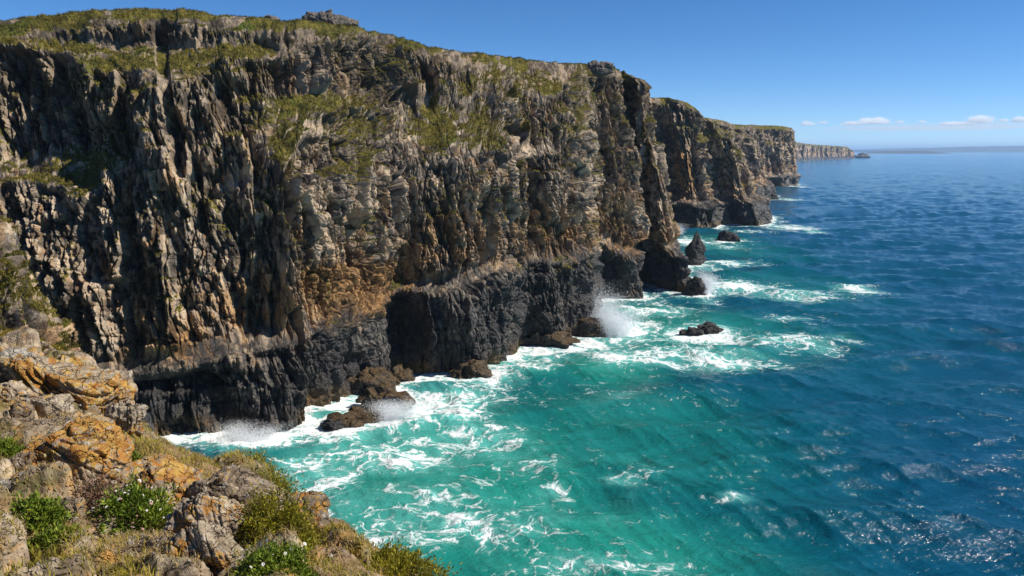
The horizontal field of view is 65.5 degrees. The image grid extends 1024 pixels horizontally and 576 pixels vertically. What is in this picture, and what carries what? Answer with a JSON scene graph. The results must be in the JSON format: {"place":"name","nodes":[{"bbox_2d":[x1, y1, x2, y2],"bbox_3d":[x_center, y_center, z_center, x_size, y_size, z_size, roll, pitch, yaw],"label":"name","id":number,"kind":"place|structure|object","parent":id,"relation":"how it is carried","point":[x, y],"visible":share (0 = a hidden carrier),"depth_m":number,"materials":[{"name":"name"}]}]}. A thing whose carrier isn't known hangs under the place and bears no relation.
{"place":"outdoors","nodes":[
{"label":"outdoors","id":0,"kind":"place"},
{"bbox_2d":[0,219,154,431],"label":"cliff spur","id":1,"kind":"structure","parent":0,"point":[37,320],"depth_m":79.63,"materials":[{"name":"brown stone"}]},
{"bbox_2d":[0,215,163,437],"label":"grass","id":2,"kind":"structure","parent":1,"relation":"on","point":[36,304],"depth_m":80.47,"materials":[{"name":"green plant"}]},
{"bbox_2d":[0,329,410,575],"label":"green grass","id":3,"kind":"structure","parent":0,"point":[123,572],"depth_m":4.87,"materials":[{"name":"green plant"}]},
{"bbox_2d":[0,327,415,575],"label":"headland ground","id":4,"kind":"structure","parent":0,"point":[51,476],"depth_m":5.28,"materials":[{"name":"brown stone"}]},
{"bbox_2d":[0,479,11,491],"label":"rock","id":5,"kind":"object","parent":4,"relation":"on","point":[7,483],"visible":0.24,"depth_m":6.25,"materials":[{"name":"grey stone"}]},
{"bbox_2d":[0,428,30,458],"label":"shrub","id":6,"kind":"object","parent":4,"relation":"on","point":[8,447],"visible":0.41,"depth_m":6.74,"materials":[{"name":"green plant"}]},
{"bbox_2d":[0,347,33,358],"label":"boulder","id":7,"kind":"object","parent":4,"relation":"on","point":[10,352],"visible":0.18,"depth_m":9.98,"materials":[{"name":"grey stone"}]},
{"bbox_2d":[0,380,35,403],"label":"rock","id":8,"kind":"object","parent":4,"relation":"on","point":[12,390],"visible":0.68,"depth_m":8.37,"materials":[{"name":"beige stone"}]},
{"bbox_2d":[0,328,42,340],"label":"moss cushion","id":9,"kind":"object","parent":4,"relation":"on","point":[2,333],"visible":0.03,"depth_m":11.97,"materials":[{"name":"green plant"}]},
{"bbox_2d":[9,401,34,421],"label":"boulder","id":10,"kind":"object","parent":4,"relation":"on","point":[23,411],"visible":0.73,"depth_m":7.62,"materials":[{"name":"beige stone"}]},
{"bbox_2d":[12,441,51,472],"bbox_3d":[-4.055,1.538,6.747,0.434,0.410,0.371,0,10,0],"label":"boulder","id":11,"kind":"object","parent":4,"relation":"on","point":[28,455],"visible":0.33,"depth_m":6.65,"materials":[{"name":"brown stone"}]},
{"bbox_2d":[0,485,77,535],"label":"shrub","id":12,"kind":"object","parent":4,"relation":"on","point":[37,507],"visible":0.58,"depth_m":5.07,"materials":[{"name":"green plant"}]},
{"bbox_2d":[21,418,60,435],"bbox_3d":[-4.451,1.389,7.429,0.501,0.305,0.343,0,10,0],"label":"rock","id":13,"kind":"object","parent":4,"relation":"on","point":[46,424],"visible":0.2,"depth_m":7.45,"materials":[{"name":"beige stone"}]},
{"bbox_2d":[30,393,74,418],"bbox_3d":[-4.637,1.278,8.104,0.467,0.446,0.355,0,10,0],"label":"boulder","id":14,"kind":"object","parent":4,"relation":"on","point":[44,405],"visible":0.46,"depth_m":7.97,"materials":[{"name":"grey stone"}]},
{"bbox_2d":[41,342,67,351],"bbox_3d":[-6.650,1.005,11.396,0.892,0.494,0.725,0,10,0],"label":"moss cushion","id":15,"kind":"object","parent":4,"relation":"on","point":[57,348],"visible":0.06,"depth_m":11.43,"materials":[{"name":"green plant"}]},
{"bbox_2d":[26,516,94,559],"bbox_3d":[-2.783,1.598,4.827,0.480,0.426,0.450,0,10,0],"label":"shrub","id":16,"kind":"object","parent":4,"relation":"on","point":[49,534],"visible":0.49,"depth_m":4.78,"materials":[{"name":"green plant"}]},
{"bbox_2d":[0,353,127,410],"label":"rock outcrop","id":17,"kind":"object","parent":4,"relation":"on","point":[74,377],"visible":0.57,"depth_m":9.16,"materials":[{"name":"brown stone"}]},
{"bbox_2d":[60,496,86,518],"bbox_3d":[-2.963,1.585,5.372,0.186,0.332,0.171,0,10,0],"label":"rock","id":18,"kind":"object","parent":4,"relation":"on","point":[78,504],"visible":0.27,"depth_m":5.36,"materials":[{"name":"grey stone"}]},
{"bbox_2d":[34,414,134,485],"bbox_3d":[-3.765,1.546,6.907,1.082,0.724,0.894,0,10,0],"label":"rock outcrop","id":19,"kind":"object","parent":4,"relation":"on","point":[97,444],"visible":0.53,"depth_m":6.69,"materials":[{"name":"brown stone"}]},
{"bbox_2d":[64,470,127,519],"bbox_3d":[-2.988,1.573,5.667,0.530,0.561,0.546,5,11,26],"label":"withered plant","id":20,"kind":"object","parent":4,"relation":"on","point":[91,495],"visible":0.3,"depth_m":5.64,"materials":[{"name":"brown plant"}]},
{"bbox_2d":[101,370,137,414],"bbox_3d":[-4.977,1.472,9.727,0.821,1.025,0.642,0,10,0],"label":"rock slab","id":21,"kind":"object","parent":4,"relation":"on","point":[129,391],"visible":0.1,"depth_m":9.69,"materials":[{"name":"beige stone"}]},
{"bbox_2d":[104,400,148,437],"bbox_3d":[-3.950,1.453,8.165,0.469,0.653,0.318,0,10,0],"label":"rock slab","id":22,"kind":"object","parent":4,"relation":"on","point":[125,415],"visible":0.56,"depth_m":8.06,"materials":[{"name":"grey stone"}]},
{"bbox_2d":[86,466,179,540],"bbox_3d":[-2.609,1.594,5.479,0.728,0.715,0.713,8,13,39],"label":"flowering plant","id":23,"kind":"object","parent":4,"relation":"on","point":[136,498],"visible":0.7,"depth_m":5.37,"materials":[{"name":"green plant"}]},
{"bbox_2d":[126,459,149,479],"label":"rock","id":24,"kind":"object","parent":4,"relation":"on","point":[139,464],"visible":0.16,"depth_m":6.82,"materials":[{"name":"brown stone"}]},
{"bbox_2d":[131,448,144,461],"bbox_3d":[-3.485,1.542,7.225,0.330,0.205,0.303,0,10,0],"label":"shrub","id":25,"kind":"object","parent":4,"relation":"on","point":[136,455],"visible":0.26,"depth_m":7.21,"materials":[{"name":"green plant"}]},
{"bbox_2d":[137,453,177,460],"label":"rock","id":26,"kind":"object","parent":4,"relation":"on","point":[150,457],"visible":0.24,"depth_m":7.30,"materials":[{"name":"brown stone"}]},
{"bbox_2d":[125,454,203,503],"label":"rock ridge","id":27,"kind":"object","parent":4,"relation":"on","point":[178,474],"visible":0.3,"depth_m":6.49,"materials":[{"name":"stone"}]},
{"bbox_2d":[162,520,243,575],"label":"boulder","id":28,"kind":"object","parent":4,"relation":"on","point":[212,545],"visible":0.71,"depth_m":4.59,"materials":[{"name":"grey stone"}]},
{"bbox_2d":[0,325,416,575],"bbox_3d":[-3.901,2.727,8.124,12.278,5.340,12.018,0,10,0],"label":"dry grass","id":29,"kind":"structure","parent":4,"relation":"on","point":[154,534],"depth_m":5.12,"materials":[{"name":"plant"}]},
{"bbox_2d":[163,492,259,546],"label":"rock ridge","id":30,"kind":"object","parent":4,"relation":"on","point":[186,513],"visible":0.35,"depth_m":5.00,"materials":[{"name":"grey stone"}]},
{"bbox_2d":[187,463,289,515],"bbox_3d":[-2.269,1.765,6.616,0.785,0.559,0.570,0,10,0],"label":"boulder","id":31,"kind":"object","parent":4,"relation":"on","point":[226,481],"visible":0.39,"depth_m":6.45,"materials":[{"name":"grey stone"}]},
{"bbox_2d":[232,557,245,572],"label":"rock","id":32,"kind":"object","parent":4,"relation":"on","point":[237,563],"visible":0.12,"depth_m":4.49,"materials":[{"name":"brown stone"}]},
{"bbox_2d":[241,441,297,481],"bbox_3d":[-2.808,2.025,8.656,0.948,0.783,0.641,0,10,0],"label":"heath mound","id":33,"kind":"object","parent":4,"relation":"on","point":[257,455],"visible":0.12,"depth_m":8.71,"materials":[{"name":"green plant"}]},
{"bbox_2d":[226,532,327,575],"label":"flowering plant","id":34,"kind":"object","parent":4,"relation":"on","point":[271,556],"visible":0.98,"depth_m":4.40,"materials":[{"name":"green plant"}]},
{"bbox_2d":[230,461,330,557],"bbox_3d":[-1.581,1.543,5.122,0.796,0.889,0.676,0,10,0],"label":"heath mound","id":35,"kind":"object","parent":4,"relation":"on","point":[293,516],"visible":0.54,"depth_m":5.07,"materials":[{"name":"green plant"}]},
{"bbox_2d":[251,455,312,492],"bbox_3d":[-2.355,2.191,7.965,0.699,1.196,0.474,0,10,0],"label":"heath mound","id":36,"kind":"object","parent":4,"relation":"on","point":[288,485],"visible":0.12,"depth_m":7.94,"materials":[{"name":"green plant"}]},
{"bbox_2d":[285,491,330,527],"bbox_3d":[-1.522,1.669,5.766,0.395,0.364,0.279,6,11,31],"label":"boulder","id":37,"kind":"object","parent":4,"relation":"on","point":[321,500],"visible":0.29,"depth_m":5.71,"materials":[{"name":"brown stone"}]},
{"bbox_2d":[314,517,350,534],"bbox_3d":[-1.294,1.797,5.723,0.354,0.251,0.315,0,10,0],"label":"boulder","id":38,"kind":"object","parent":4,"relation":"on","point":[327,521],"visible":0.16,"depth_m":5.71,"materials":[{"name":"brown stone"}]},
{"bbox_2d":[359,532,463,575],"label":"heath mound","id":39,"kind":"object","parent":4,"relation":"on","point":[403,562],"visible":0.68,"depth_m":5.52,"materials":[{"name":"green plant"}]},
{"bbox_2d":[0,0,1023,149],"label":"sky","id":40,"kind":"structure","parent":0,"point":[852,74],"materials":[{"name":"blue"}]},
{"bbox_2d":[159,152,1023,575],"bbox_3d":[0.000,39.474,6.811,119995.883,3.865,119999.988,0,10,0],"label":"sea","id":41,"kind":"structure","parent":0,"point":[843,394],"depth_m":117.52,"materials":[{"name":"liquid"}]},
{"bbox_2d":[191,417,292,442],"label":"sea spray","id":42,"kind":"object","parent":41,"relation":"on","point":[237,434],"visible":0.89,"depth_m":111.73,"materials":[{"name":"white liquid"}]},
{"bbox_2d":[239,417,276,436],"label":"sea spray","id":43,"kind":"object","parent":41,"relation":"in","point":[264,423],"visible":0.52,"depth_m":113.71,"materials":[{"name":"white liquid"}]},
{"bbox_2d":[319,416,344,430],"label":"boulder","id":44,"kind":"object","parent":41,"relation":"in","point":[328,424],"visible":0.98,"depth_m":115.58,"materials":[{"name":"grey stone"}]},
{"bbox_2d":[0,9,691,435],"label":"cliff face","id":45,"kind":"object","parent":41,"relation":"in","point":[282,347],"visible":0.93,"depth_m":126.67},
{"bbox_2d":[265,15,280,20],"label":"rock outcrop","id":46,"kind":"object","parent":45,"relation":"on","point":[273,17],"visible":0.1,"depth_m":133.01,"materials":[{"name":"grey stone"}]},
{"bbox_2d":[302,9,358,25],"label":"rock outcrop","id":47,"kind":"object","parent":45,"relation":"on","point":[328,16],"visible":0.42,"depth_m":149.98,"materials":[{"name":"grey stone"}]},
{"bbox_2d":[0,6,675,321],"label":"grass","id":48,"kind":"structure","parent":45,"relation":"on","point":[7,41],"depth_m":126.05,"materials":[{"name":"green plant"}]},
{"bbox_2d":[586,60,613,76],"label":"rock outcrop","id":49,"kind":"object","parent":45,"relation":"on","point":[596,68],"visible":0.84,"depth_m":209.80,"materials":[{"name":"grey stone"}]},
{"bbox_2d":[326,405,384,427],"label":"boulder","id":50,"kind":"object","parent":41,"relation":"in","point":[352,416],"visible":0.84,"depth_m":118.54,"materials":[{"name":"brown stone"}]},
{"bbox_2d":[346,366,401,392],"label":"boulder","id":51,"kind":"object","parent":41,"relation":"in","point":[380,379],"visible":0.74,"depth_m":132.94,"materials":[{"name":"brown stone"}]},
{"bbox_2d":[355,387,415,413],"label":"boulder","id":52,"kind":"object","parent":41,"relation":"in","point":[369,395],"visible":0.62,"depth_m":125.13,"materials":[{"name":"stone"}]},
{"bbox_2d":[358,395,428,422],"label":"sea spray","id":53,"kind":"object","parent":41,"relation":"on","point":[390,412],"visible":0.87,"depth_m":119.31,"materials":[{"name":"white liquid"}]},
{"bbox_2d":[391,364,415,381],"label":"boulder","id":54,"kind":"object","parent":41,"relation":"in","point":[401,373],"visible":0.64,"depth_m":138.96,"materials":[{"name":"brown stone"}]},
{"bbox_2d":[449,359,492,378],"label":"boulder","id":55,"kind":"object","parent":41,"relation":"in","point":[472,368],"visible":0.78,"depth_m":142.38,"materials":[{"name":"brown stone"}]},
{"bbox_2d":[520,331,580,348],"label":"boulder","id":56,"kind":"object","parent":41,"relation":"in","point":[560,339],"visible":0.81,"depth_m":164.34,"materials":[{"name":"brown stone"}]},
{"bbox_2d":[571,317,607,337],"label":"boulder","id":57,"kind":"object","parent":41,"relation":"in","point":[582,328],"visible":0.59,"depth_m":172.86,"materials":[{"name":"brown stone"}]},
{"bbox_2d":[579,281,653,337],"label":"sea spray","id":58,"kind":"object","parent":41,"relation":"on","point":[611,328],"visible":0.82,"depth_m":174.30,"materials":[{"name":"white liquid"}]},
{"bbox_2d":[679,329,687,334],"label":"reef rock","id":59,"kind":"object","parent":41,"relation":"in","point":[683,331],"visible":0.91,"depth_m":175.45,"materials":[{"name":"grey stone"}]},
{"bbox_2d":[681,275,706,295],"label":"rock","id":60,"kind":"object","parent":41,"relation":"in","point":[695,286],"visible":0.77,"depth_m":222.16,"materials":[{"name":"grey stone"}]},
{"bbox_2d":[685,231,706,265],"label":"sea stack","id":61,"kind":"object","parent":41,"relation":"in","point":[695,249],"visible":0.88,"depth_m":280.72,"materials":[{"name":"grey stone"}]},
{"bbox_2d":[687,327,704,335],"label":"reef rock","id":62,"kind":"object","parent":41,"relation":"in","point":[693,331],"visible":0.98,"depth_m":174.72,"materials":[{"name":"grey stone"}]},
{"bbox_2d":[694,266,722,295],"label":"sea spray","id":63,"kind":"object","parent":41,"relation":"on","point":[710,283],"visible":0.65,"depth_m":224.19,"materials":[{"name":"white liquid"}]},
{"bbox_2d":[646,97,772,227],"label":"cliff headland","id":64,"kind":"structure","parent":41,"relation":"in","point":[711,177],"depth_m":435.26,"materials":[{"name":"grey stone"}]},
{"bbox_2d":[697,321,723,333],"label":"reef rock","id":65,"kind":"object","parent":41,"relation":"in","point":[707,327],"visible":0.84,"depth_m":176.74,"materials":[{"name":"grey stone"}]},
{"bbox_2d":[714,230,739,241],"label":"skerry","id":66,"kind":"structure","parent":41,"relation":"in","point":[725,235],"depth_m":354.87,"materials":[{"name":"grey stone"}]},
{"bbox_2d":[734,124,800,186],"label":"cliff promontory","id":67,"kind":"structure","parent":41,"relation":"in","point":[776,146],"depth_m":901.80,"materials":[{"name":"grey stone"}]},
{"bbox_2d":[770,193,778,199],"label":"rock","id":68,"kind":"object","parent":41,"relation":"in","point":[774,197],"visible":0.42,"depth_m":659.27,"materials":[{"name":"grey stone"}]},
{"bbox_2d":[796,142,854,160],"bbox_3d":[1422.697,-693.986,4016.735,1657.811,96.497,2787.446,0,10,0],"label":"distant headland","id":69,"kind":"structure","parent":41,"relation":"in","point":[804,152],"depth_m":3627.26,"materials":[{"name":"grey stone"}]},
{"bbox_2d":[855,153,869,157],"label":"rock","id":70,"kind":"object","parent":41,"relation":"in","point":[861,155],"visible":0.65,"depth_m":4339.31,"materials":[{"name":"grey stone"}]},
{"bbox_2d":[704,117,776,199],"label":"cliff buttress","id":71,"kind":"structure","parent":0,"point":[742,141],"depth_m":660.72,"materials":[{"name":"grey stone"}]},
{"bbox_2d":[867,151,953,153],"bbox_3d":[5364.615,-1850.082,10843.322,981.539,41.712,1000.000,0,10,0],"label":"island","id":72,"kind":"structure","parent":0,"point":[904,152],"depth_m":10456.17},
{"bbox_2d":[853,146,1023,151],"bbox_3d":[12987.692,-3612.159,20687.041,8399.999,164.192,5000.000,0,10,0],"label":"distant coast","id":73,"kind":"structure","parent":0,"point":[987,149],"depth_m":19153.38}
]}

